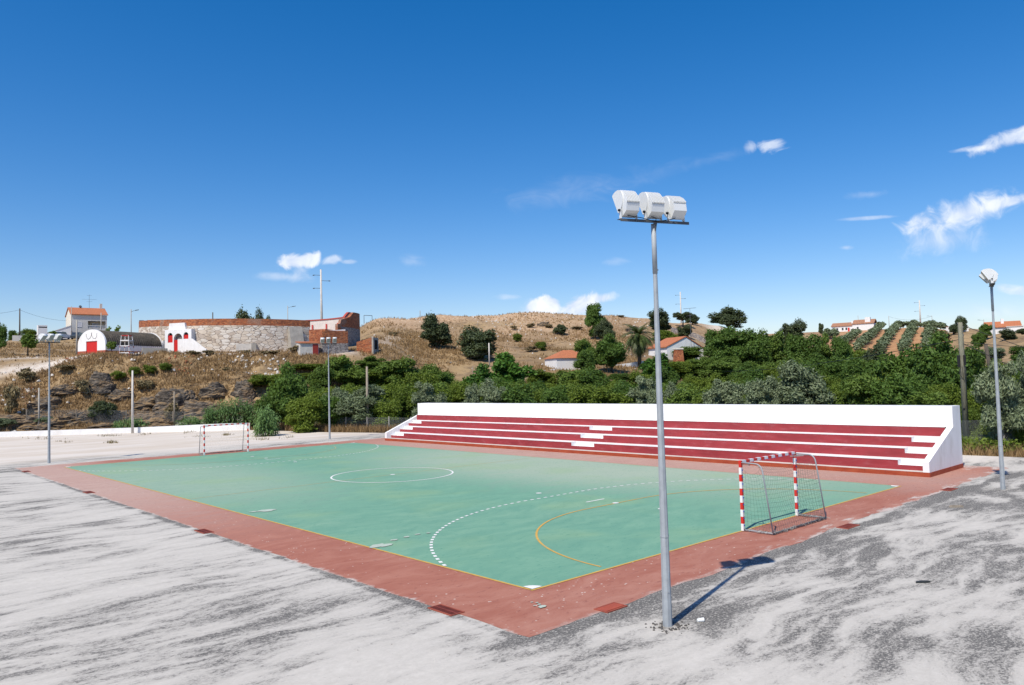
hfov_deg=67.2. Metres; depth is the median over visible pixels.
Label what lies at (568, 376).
leafy tree
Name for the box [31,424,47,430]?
rock outcrop
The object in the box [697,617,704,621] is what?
paper cup
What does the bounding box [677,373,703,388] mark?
bramble shrub
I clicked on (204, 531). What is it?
drain cover
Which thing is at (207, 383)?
cable
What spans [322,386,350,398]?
olive tree
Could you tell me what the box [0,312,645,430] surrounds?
rubble
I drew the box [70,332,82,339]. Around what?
parked car
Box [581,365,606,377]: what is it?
leafy tree
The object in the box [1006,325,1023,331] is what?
white hut
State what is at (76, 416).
fence
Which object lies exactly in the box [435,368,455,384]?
leafy tree
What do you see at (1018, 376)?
leafy tree
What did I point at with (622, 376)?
leafy tree
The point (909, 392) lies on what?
leafy tree
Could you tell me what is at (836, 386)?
bramble shrub
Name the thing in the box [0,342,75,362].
dry grass
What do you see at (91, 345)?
door
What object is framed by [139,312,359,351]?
bullring
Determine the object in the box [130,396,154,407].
rock outcrop
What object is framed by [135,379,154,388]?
dry shrub
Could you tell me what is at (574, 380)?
bramble shrub
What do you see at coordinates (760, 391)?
olive tree
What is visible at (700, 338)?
stone wall
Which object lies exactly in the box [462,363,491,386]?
fig tree
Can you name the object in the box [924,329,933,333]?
olive tree
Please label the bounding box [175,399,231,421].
rock outcrop
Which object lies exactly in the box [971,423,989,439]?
bramble shrub
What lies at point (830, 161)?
sky
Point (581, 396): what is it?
bramble shrub
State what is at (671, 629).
loose gravel
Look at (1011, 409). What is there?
olive tree
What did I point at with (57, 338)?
floodlight mast
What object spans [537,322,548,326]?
rock outcrop
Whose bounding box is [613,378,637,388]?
leafy tree
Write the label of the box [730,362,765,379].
leafy tree
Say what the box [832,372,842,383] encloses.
bramble shrub
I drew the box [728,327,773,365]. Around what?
leafy tree
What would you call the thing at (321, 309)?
power pylon
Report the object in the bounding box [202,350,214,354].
dry shrub
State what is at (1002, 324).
tiled house
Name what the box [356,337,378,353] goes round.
brick hut
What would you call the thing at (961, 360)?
utility pole
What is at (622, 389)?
leafy tree
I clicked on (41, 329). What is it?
chimney block
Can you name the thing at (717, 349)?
leafy tree
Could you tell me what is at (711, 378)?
bramble shrub
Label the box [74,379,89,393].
dry shrub
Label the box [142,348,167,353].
concrete block
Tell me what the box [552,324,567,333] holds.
holm oak
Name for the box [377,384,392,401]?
bramble shrub
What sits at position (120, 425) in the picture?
giant cane
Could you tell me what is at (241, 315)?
holm oak
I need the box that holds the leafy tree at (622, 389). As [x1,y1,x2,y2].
[609,383,636,402]
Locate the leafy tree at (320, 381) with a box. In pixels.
[306,366,336,388]
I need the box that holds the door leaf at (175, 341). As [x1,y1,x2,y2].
[174,340,177,351]
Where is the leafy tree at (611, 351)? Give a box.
[594,333,627,372]
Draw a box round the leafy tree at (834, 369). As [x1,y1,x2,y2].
[818,356,845,382]
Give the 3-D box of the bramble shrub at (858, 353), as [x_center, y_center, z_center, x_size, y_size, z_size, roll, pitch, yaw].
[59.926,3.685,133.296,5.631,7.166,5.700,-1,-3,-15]
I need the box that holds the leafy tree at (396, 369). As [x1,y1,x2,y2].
[371,355,420,386]
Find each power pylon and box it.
[313,269,329,318]
[675,292,685,322]
[914,300,924,326]
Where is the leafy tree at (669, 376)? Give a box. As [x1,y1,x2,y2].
[649,365,679,384]
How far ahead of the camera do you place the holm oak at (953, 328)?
270.26 m
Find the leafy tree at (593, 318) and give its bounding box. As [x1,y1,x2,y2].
[584,302,606,338]
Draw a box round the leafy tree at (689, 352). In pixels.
[671,346,702,361]
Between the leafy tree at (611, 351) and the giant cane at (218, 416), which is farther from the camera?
the leafy tree at (611, 351)
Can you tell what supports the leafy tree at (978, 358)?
on the hillside
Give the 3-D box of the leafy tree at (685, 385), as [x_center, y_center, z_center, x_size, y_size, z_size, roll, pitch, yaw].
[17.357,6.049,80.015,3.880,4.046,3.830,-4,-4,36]
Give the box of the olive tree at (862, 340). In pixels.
[855,338,865,343]
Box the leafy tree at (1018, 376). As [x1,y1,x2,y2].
[1004,358,1021,383]
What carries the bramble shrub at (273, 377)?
on the hillside
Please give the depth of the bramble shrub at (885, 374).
87.61 m
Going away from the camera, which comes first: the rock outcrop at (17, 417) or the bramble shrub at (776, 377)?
the rock outcrop at (17, 417)
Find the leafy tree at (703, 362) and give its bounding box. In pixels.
[685,356,714,377]
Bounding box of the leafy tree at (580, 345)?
[573,338,598,366]
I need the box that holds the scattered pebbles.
[25,517,1014,684]
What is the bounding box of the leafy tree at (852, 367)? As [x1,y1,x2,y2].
[837,356,881,382]
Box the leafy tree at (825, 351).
[816,332,833,358]
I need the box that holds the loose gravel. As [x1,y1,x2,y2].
[645,617,689,633]
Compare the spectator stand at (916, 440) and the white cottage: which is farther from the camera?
the white cottage
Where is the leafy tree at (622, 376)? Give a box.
[607,373,629,381]
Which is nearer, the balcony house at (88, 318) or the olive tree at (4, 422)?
the olive tree at (4, 422)
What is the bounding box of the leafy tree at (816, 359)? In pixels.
[804,351,830,373]
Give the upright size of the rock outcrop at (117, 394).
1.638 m
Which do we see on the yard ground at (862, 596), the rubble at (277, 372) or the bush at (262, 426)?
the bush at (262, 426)
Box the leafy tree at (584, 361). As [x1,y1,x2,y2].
[573,349,595,369]
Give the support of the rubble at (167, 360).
on the hillside
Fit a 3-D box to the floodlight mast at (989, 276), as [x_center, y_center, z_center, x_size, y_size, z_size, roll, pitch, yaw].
[18.331,1.388,29.271,0.593,8.318,1.480,-3,-3,29]
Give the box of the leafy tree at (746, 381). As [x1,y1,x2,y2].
[734,376,763,391]
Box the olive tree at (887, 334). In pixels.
[883,332,892,339]
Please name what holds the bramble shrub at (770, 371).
on the hillside
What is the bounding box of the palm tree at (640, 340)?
[620,321,654,366]
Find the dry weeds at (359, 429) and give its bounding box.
[274,422,400,432]
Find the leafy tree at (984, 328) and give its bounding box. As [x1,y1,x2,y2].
[978,323,992,337]
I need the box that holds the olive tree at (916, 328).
[905,324,918,330]
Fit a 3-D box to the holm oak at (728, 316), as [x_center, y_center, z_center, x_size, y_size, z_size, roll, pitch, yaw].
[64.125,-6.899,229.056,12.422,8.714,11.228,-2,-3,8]
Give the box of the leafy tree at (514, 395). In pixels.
[494,383,536,402]
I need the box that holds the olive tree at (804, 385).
[772,359,836,404]
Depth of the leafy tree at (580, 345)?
120.98 m
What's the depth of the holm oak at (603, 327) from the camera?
166.28 m
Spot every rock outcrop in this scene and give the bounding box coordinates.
[0,414,28,420]
[0,421,19,429]
[16,414,47,429]
[27,396,62,412]
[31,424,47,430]
[33,418,65,429]
[47,384,78,394]
[58,411,91,426]
[87,423,113,428]
[88,370,115,393]
[91,414,103,421]
[103,410,128,420]
[107,388,134,400]
[123,413,156,421]
[129,407,151,412]
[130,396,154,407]
[135,417,176,426]
[145,415,169,419]
[152,387,199,412]
[155,409,164,415]
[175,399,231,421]
[198,381,228,399]
[230,379,256,399]
[234,397,257,410]
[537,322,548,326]
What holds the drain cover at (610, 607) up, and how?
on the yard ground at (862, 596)
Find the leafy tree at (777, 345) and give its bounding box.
[757,328,792,365]
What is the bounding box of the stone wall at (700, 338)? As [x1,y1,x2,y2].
[671,327,705,342]
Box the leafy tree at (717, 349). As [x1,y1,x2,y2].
[701,325,749,360]
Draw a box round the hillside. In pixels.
[0,312,1023,450]
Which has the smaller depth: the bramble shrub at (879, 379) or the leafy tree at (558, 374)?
the bramble shrub at (879, 379)
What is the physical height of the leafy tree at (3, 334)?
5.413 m
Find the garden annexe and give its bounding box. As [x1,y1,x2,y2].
[36,325,70,338]
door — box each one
[87,341,96,352]
[313,344,317,354]
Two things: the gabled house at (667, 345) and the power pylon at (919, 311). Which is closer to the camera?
the gabled house at (667, 345)
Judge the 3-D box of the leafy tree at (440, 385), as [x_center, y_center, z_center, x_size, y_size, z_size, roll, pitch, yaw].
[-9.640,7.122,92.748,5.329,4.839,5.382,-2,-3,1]
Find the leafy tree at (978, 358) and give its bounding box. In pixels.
[958,344,986,390]
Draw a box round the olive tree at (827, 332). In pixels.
[821,329,830,335]
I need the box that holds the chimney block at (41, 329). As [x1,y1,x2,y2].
[37,325,46,335]
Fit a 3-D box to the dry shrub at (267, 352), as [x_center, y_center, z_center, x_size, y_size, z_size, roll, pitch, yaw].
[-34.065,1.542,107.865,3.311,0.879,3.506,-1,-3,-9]
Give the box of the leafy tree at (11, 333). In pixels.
[8,330,15,340]
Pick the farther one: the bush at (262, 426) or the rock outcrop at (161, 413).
the rock outcrop at (161, 413)
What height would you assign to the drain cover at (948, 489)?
0.022 m
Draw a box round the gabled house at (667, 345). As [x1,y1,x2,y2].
[648,336,703,359]
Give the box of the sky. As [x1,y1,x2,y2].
[0,0,1023,340]
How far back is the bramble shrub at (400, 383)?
90.59 m
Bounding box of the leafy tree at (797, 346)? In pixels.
[782,332,824,361]
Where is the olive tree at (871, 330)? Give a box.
[868,328,876,333]
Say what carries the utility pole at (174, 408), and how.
on the hillside
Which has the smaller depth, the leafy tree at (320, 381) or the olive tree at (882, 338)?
the leafy tree at (320, 381)
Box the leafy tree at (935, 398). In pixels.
[908,391,950,404]
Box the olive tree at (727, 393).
[701,378,747,403]
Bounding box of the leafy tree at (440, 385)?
[418,382,449,390]
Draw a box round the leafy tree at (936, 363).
[905,328,975,390]
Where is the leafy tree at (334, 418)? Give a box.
[318,395,349,428]
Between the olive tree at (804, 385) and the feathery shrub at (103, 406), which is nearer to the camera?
the olive tree at (804, 385)
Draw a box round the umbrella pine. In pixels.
[672,311,692,326]
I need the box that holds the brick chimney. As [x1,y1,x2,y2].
[673,348,683,361]
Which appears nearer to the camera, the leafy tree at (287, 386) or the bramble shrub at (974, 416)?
the bramble shrub at (974, 416)
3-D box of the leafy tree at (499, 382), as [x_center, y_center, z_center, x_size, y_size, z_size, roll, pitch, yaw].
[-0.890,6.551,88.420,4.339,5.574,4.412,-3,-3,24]
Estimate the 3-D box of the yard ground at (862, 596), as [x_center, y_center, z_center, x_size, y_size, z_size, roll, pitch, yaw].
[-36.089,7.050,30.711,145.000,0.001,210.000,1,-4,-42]
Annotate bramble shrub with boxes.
[15,328,36,334]
[110,370,125,378]
[128,366,143,375]
[143,364,157,373]
[158,362,172,370]
[247,373,272,386]
[265,373,280,386]
[283,389,325,432]
[291,363,323,369]
[300,373,314,378]
[315,385,343,398]
[340,384,364,417]
[350,370,384,386]
[368,398,402,425]
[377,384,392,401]
[379,383,412,403]
[388,379,418,391]
[390,386,417,422]
[400,370,440,387]
[430,382,453,402]
[446,381,469,402]
[480,382,498,401]
[513,333,522,341]
[526,368,557,384]
[528,387,544,402]
[534,341,546,349]
[539,382,556,389]
[554,376,583,387]
[563,382,588,393]
[565,383,598,403]
[588,386,633,403]
[595,381,615,391]
[628,369,651,385]
[652,330,679,340]
[663,383,706,399]
[669,361,695,377]
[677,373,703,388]
[687,383,711,392]
[689,393,703,403]
[701,372,725,387]
[763,361,783,380]
[774,372,783,380]
[820,374,834,387]
[826,384,848,404]
[830,381,842,391]
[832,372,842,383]
[850,347,867,358]
[865,359,889,377]
[876,375,888,383]
[922,380,971,426]
[957,390,991,414]
[960,406,981,435]
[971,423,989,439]
[983,356,1018,383]
[994,427,1014,440]
[1010,429,1023,446]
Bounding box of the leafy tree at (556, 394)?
[540,383,571,402]
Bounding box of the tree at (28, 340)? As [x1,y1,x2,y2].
[19,332,38,355]
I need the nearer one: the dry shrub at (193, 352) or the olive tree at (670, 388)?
the olive tree at (670, 388)
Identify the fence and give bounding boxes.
[26,409,205,423]
[278,416,410,427]
[961,420,1016,447]
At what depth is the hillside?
146.47 m
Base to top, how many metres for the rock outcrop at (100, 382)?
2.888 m
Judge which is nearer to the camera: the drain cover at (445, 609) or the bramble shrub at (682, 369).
the drain cover at (445, 609)
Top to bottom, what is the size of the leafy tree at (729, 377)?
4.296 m
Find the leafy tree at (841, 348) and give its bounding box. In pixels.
[830,335,852,362]
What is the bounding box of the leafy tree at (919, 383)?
[904,374,929,394]
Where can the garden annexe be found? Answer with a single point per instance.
(67, 329)
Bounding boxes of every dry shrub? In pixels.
[2,383,20,412]
[16,367,36,381]
[54,365,76,370]
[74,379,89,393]
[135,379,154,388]
[163,401,179,421]
[186,350,201,354]
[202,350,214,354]
[258,350,278,354]
[524,346,536,350]
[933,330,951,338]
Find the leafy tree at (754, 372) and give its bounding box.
[734,369,764,382]
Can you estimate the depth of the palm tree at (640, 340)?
131.38 m
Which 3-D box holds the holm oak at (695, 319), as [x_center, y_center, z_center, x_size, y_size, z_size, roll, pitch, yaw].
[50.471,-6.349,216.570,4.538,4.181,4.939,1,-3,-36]
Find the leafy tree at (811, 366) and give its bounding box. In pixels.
[796,362,818,376]
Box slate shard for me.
[916,580,930,582]
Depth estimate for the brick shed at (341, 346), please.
109.38 m
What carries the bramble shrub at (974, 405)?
on the hillside
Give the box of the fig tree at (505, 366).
[489,348,536,384]
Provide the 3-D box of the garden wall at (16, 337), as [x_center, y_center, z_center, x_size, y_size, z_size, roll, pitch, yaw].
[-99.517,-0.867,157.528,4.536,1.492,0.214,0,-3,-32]
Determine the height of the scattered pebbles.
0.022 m
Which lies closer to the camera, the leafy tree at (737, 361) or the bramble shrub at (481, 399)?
the bramble shrub at (481, 399)
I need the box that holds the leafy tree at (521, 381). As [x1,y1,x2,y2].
[516,377,530,383]
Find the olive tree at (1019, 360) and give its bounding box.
[1008,350,1023,413]
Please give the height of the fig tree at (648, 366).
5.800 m
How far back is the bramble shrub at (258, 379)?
96.63 m
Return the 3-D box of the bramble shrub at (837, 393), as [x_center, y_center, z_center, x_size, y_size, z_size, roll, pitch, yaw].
[25.543,5.179,60.107,4.136,4.009,3.651,-4,-4,36]
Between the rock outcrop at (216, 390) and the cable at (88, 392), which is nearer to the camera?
the cable at (88, 392)
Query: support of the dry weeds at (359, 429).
on the hillside
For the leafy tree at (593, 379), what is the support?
on the hillside
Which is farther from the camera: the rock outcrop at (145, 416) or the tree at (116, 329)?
the tree at (116, 329)
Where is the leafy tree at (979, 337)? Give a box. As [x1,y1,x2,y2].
[971,331,985,347]
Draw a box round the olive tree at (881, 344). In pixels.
[873,342,886,349]
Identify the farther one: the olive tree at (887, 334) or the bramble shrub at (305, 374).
the olive tree at (887, 334)
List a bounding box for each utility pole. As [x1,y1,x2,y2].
[19,308,20,334]
[38,388,39,424]
[76,320,77,355]
[131,370,133,432]
[174,391,174,425]
[366,366,368,424]
[488,343,489,366]
[957,322,969,440]
[984,344,989,366]
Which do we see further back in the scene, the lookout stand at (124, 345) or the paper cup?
the lookout stand at (124, 345)
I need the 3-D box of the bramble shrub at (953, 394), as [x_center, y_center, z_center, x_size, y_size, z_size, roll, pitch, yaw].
[32.987,4.860,59.035,3.734,4.027,3.984,0,-3,-28]
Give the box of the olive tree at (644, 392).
[625,375,663,403]
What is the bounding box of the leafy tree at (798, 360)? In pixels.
[767,357,804,366]
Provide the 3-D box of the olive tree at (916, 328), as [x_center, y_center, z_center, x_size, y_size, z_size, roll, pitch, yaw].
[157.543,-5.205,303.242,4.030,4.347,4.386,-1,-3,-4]
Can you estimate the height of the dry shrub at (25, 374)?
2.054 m
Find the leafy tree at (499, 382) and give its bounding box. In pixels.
[492,376,518,389]
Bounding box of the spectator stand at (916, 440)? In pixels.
[385,403,963,476]
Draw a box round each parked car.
[58,331,69,338]
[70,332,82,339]
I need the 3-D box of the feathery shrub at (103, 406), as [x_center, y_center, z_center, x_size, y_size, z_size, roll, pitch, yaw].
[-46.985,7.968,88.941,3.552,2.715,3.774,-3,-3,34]
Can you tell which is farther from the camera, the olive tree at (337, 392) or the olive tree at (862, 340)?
the olive tree at (862, 340)
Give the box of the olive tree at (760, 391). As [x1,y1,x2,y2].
[743,375,785,404]
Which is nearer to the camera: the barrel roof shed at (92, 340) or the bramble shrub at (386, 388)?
the bramble shrub at (386, 388)
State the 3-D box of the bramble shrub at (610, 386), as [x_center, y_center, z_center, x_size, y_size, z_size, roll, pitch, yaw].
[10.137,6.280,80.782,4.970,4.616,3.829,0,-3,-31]
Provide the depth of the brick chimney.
139.80 m
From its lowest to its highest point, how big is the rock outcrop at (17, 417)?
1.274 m
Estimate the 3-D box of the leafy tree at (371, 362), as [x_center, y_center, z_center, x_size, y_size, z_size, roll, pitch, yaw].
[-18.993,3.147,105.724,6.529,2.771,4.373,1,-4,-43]
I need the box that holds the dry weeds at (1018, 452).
[962,441,1023,456]
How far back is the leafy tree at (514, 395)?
70.42 m
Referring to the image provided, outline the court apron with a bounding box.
[16,438,1008,636]
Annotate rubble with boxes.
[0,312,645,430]
[19,355,193,409]
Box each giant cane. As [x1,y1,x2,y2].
[112,417,149,427]
[175,415,204,425]
[202,397,257,428]
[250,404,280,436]
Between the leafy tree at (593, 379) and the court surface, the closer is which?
the court surface
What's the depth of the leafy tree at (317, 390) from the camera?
90.30 m
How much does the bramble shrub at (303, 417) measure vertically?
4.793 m
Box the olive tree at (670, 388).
[663,381,689,403]
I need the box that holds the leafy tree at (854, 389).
[833,373,878,404]
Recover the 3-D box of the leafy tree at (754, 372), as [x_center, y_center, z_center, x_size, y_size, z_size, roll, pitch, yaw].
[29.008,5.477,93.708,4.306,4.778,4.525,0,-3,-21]
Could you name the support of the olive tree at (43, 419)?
on the hillside
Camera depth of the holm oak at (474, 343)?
134.31 m
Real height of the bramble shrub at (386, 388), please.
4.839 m
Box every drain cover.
[194,529,213,533]
[428,604,464,615]
[594,602,627,612]
[836,523,859,528]
[941,488,957,490]
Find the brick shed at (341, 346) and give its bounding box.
[317,329,347,353]
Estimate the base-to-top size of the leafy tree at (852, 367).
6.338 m
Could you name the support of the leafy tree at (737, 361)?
on the hillside
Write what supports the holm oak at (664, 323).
on the hillside
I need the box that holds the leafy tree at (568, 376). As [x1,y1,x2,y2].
[558,369,586,386]
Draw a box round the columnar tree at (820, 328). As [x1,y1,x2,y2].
[818,323,823,333]
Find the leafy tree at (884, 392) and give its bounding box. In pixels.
[864,372,910,404]
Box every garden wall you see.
[12,335,37,340]
[619,360,646,366]
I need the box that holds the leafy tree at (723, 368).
[698,360,737,380]
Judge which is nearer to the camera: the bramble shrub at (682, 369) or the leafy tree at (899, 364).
the leafy tree at (899, 364)
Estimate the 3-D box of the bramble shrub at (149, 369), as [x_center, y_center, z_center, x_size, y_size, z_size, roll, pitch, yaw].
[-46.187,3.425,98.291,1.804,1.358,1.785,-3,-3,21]
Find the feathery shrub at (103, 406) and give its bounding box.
[86,400,118,420]
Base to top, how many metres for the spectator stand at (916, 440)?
2.885 m
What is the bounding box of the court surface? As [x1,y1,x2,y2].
[65,443,899,590]
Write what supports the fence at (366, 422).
on the hillside
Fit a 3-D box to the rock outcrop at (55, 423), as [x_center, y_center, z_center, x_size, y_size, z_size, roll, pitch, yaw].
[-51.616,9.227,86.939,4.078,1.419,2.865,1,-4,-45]
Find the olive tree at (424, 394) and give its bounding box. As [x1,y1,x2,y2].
[410,381,447,417]
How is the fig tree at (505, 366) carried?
on the hillside
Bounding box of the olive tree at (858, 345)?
[853,342,864,349]
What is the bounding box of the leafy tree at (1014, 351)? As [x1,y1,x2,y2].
[1008,345,1023,360]
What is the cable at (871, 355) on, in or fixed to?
attached to the utility pole at (961, 360)
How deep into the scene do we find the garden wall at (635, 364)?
132.45 m
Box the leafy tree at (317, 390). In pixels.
[308,387,325,394]
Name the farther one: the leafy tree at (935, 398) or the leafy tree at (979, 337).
the leafy tree at (979, 337)
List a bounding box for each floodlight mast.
[38,334,62,462]
[320,337,336,438]
[612,190,688,626]
[979,268,1005,489]
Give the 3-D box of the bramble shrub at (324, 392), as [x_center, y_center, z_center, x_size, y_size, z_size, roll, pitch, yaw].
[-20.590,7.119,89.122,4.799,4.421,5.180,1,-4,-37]
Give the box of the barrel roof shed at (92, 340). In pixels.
[78,329,164,353]
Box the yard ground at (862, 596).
[0,430,1023,684]
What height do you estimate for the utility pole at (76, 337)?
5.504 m
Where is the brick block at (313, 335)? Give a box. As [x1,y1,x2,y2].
[309,329,329,341]
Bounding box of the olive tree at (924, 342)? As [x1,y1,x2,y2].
[918,340,930,347]
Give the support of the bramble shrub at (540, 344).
on the hillside
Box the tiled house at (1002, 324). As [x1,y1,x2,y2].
[983,319,1021,333]
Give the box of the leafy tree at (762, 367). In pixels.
[741,360,776,376]
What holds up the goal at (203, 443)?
on the court apron
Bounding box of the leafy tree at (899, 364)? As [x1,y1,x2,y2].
[873,343,926,379]
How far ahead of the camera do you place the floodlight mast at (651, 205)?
14.34 m
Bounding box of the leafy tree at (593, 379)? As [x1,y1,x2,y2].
[575,370,609,387]
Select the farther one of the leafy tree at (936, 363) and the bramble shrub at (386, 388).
the bramble shrub at (386, 388)
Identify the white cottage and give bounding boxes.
[545,350,579,369]
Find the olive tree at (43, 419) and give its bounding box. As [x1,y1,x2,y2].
[34,416,52,422]
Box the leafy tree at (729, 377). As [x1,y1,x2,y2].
[726,373,744,383]
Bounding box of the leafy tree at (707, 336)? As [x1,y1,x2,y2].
[703,329,712,357]
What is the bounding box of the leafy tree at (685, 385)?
[675,381,696,388]
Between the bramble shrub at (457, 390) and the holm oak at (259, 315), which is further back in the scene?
the holm oak at (259, 315)
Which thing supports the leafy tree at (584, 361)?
on the hillside
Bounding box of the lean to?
[295,341,319,355]
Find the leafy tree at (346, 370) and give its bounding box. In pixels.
[322,355,368,387]
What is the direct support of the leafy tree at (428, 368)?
on the hillside
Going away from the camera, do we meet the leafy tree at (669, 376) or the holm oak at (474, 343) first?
the leafy tree at (669, 376)
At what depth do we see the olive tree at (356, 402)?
76.24 m
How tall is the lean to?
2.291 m
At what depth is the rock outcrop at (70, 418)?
87.40 m
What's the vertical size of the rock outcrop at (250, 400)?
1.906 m
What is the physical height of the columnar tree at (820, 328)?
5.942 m
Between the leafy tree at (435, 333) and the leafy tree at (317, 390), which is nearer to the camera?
the leafy tree at (317, 390)
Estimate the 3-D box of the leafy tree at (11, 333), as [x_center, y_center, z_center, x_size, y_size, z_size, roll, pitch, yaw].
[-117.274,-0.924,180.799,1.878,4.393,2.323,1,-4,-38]
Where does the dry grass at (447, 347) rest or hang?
on the hillside
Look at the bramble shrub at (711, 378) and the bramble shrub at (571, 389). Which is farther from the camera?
the bramble shrub at (711, 378)
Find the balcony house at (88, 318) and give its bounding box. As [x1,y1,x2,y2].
[65,295,107,332]
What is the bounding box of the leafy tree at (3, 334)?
[0,322,7,348]
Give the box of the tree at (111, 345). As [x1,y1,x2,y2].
[106,341,116,350]
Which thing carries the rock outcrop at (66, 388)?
on the hillside
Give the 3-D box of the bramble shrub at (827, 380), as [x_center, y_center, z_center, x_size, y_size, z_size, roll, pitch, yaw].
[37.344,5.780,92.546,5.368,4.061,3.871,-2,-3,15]
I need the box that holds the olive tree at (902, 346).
[897,343,908,350]
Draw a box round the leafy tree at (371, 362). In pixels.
[354,356,392,370]
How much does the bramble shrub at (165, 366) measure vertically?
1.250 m
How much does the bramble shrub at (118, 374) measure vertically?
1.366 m
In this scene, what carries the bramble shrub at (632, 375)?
on the hillside
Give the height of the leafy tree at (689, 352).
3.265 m
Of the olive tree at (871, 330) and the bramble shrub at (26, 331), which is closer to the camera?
the bramble shrub at (26, 331)
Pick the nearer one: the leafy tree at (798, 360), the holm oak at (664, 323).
the leafy tree at (798, 360)
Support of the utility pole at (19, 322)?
on the hillside
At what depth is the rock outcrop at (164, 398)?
91.97 m
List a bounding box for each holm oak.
[234,304,253,318]
[254,307,269,318]
[456,325,497,359]
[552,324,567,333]
[593,317,615,339]
[647,307,671,329]
[676,323,693,336]
[684,312,699,324]
[707,305,747,327]
[779,317,806,340]
[862,341,894,371]
[948,324,957,333]
[955,316,968,331]
[998,328,1017,339]
[1015,328,1023,334]
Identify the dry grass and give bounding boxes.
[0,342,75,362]
[0,347,376,431]
[358,311,682,383]
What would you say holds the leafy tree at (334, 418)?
on the hillside
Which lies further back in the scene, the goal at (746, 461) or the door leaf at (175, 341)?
the door leaf at (175, 341)
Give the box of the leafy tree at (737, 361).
[720,356,741,367]
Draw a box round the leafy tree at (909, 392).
[896,385,916,404]
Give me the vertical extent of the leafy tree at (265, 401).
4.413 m
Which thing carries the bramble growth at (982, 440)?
on the hillside
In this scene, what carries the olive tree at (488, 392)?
on the hillside
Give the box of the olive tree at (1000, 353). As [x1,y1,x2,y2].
[982,346,1006,361]
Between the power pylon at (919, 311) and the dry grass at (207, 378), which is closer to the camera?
the dry grass at (207, 378)
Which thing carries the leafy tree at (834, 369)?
on the hillside
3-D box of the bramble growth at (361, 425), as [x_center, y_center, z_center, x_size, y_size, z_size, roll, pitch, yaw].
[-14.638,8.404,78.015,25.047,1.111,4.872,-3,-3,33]
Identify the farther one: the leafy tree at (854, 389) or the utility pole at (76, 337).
the utility pole at (76, 337)
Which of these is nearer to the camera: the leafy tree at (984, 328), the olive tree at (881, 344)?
the leafy tree at (984, 328)
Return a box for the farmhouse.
[831,317,876,331]
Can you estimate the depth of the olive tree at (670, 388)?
66.36 m
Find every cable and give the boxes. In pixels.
[40,389,126,392]
[138,362,303,390]
[749,339,957,370]
[962,325,1022,346]
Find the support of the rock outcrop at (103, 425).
on the hillside
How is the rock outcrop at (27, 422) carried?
on the hillside
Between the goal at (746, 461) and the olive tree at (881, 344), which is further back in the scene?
the olive tree at (881, 344)
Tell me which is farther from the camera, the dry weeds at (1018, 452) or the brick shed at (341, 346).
the brick shed at (341, 346)
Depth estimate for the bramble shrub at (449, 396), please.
86.51 m
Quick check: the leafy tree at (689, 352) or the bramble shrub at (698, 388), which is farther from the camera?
the leafy tree at (689, 352)
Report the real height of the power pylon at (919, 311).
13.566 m
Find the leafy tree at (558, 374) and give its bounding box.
[555,370,574,384]
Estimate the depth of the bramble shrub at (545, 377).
107.96 m
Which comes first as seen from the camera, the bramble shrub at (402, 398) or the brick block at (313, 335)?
the bramble shrub at (402, 398)
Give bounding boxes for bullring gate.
[165,323,206,352]
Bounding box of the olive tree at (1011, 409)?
[970,358,1023,438]
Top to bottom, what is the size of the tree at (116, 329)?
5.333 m
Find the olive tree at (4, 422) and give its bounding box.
[0,417,17,426]
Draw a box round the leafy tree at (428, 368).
[419,363,443,382]
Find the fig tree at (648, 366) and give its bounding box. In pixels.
[637,352,673,375]
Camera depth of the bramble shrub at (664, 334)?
171.51 m
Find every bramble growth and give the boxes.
[315,420,402,428]
[961,431,1023,451]
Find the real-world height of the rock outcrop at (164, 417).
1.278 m
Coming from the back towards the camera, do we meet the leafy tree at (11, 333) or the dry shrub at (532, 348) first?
the leafy tree at (11, 333)
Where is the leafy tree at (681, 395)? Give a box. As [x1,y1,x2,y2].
[663,387,699,403]
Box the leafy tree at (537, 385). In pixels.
[531,379,547,395]
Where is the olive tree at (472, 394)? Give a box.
[462,382,480,402]
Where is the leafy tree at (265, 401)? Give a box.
[253,394,280,423]
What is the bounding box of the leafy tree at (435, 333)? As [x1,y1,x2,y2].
[420,312,452,347]
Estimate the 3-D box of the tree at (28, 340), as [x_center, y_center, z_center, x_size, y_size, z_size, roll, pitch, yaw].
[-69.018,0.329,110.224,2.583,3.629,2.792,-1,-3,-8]
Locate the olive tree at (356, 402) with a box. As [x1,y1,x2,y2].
[332,384,389,424]
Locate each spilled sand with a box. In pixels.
[251,509,275,511]
[369,532,429,547]
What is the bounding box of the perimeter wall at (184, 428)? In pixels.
[0,423,249,436]
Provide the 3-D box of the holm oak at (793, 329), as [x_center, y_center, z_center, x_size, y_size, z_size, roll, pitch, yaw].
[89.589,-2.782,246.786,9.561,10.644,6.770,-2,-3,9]
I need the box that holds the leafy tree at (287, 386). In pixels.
[264,360,308,426]
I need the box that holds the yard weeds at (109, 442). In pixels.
[22,430,292,443]
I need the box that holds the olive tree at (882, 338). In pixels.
[878,336,888,344]
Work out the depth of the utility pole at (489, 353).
127.95 m
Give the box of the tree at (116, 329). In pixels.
[106,325,120,330]
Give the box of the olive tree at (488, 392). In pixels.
[478,378,506,402]
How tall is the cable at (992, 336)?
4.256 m
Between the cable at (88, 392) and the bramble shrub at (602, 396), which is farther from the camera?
the cable at (88, 392)
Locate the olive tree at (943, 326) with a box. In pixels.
[938,323,946,329]
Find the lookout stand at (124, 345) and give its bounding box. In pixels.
[119,335,134,354]
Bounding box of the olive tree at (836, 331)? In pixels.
[831,328,839,336]
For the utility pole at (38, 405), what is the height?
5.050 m
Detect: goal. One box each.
[199,423,248,454]
[738,451,829,533]

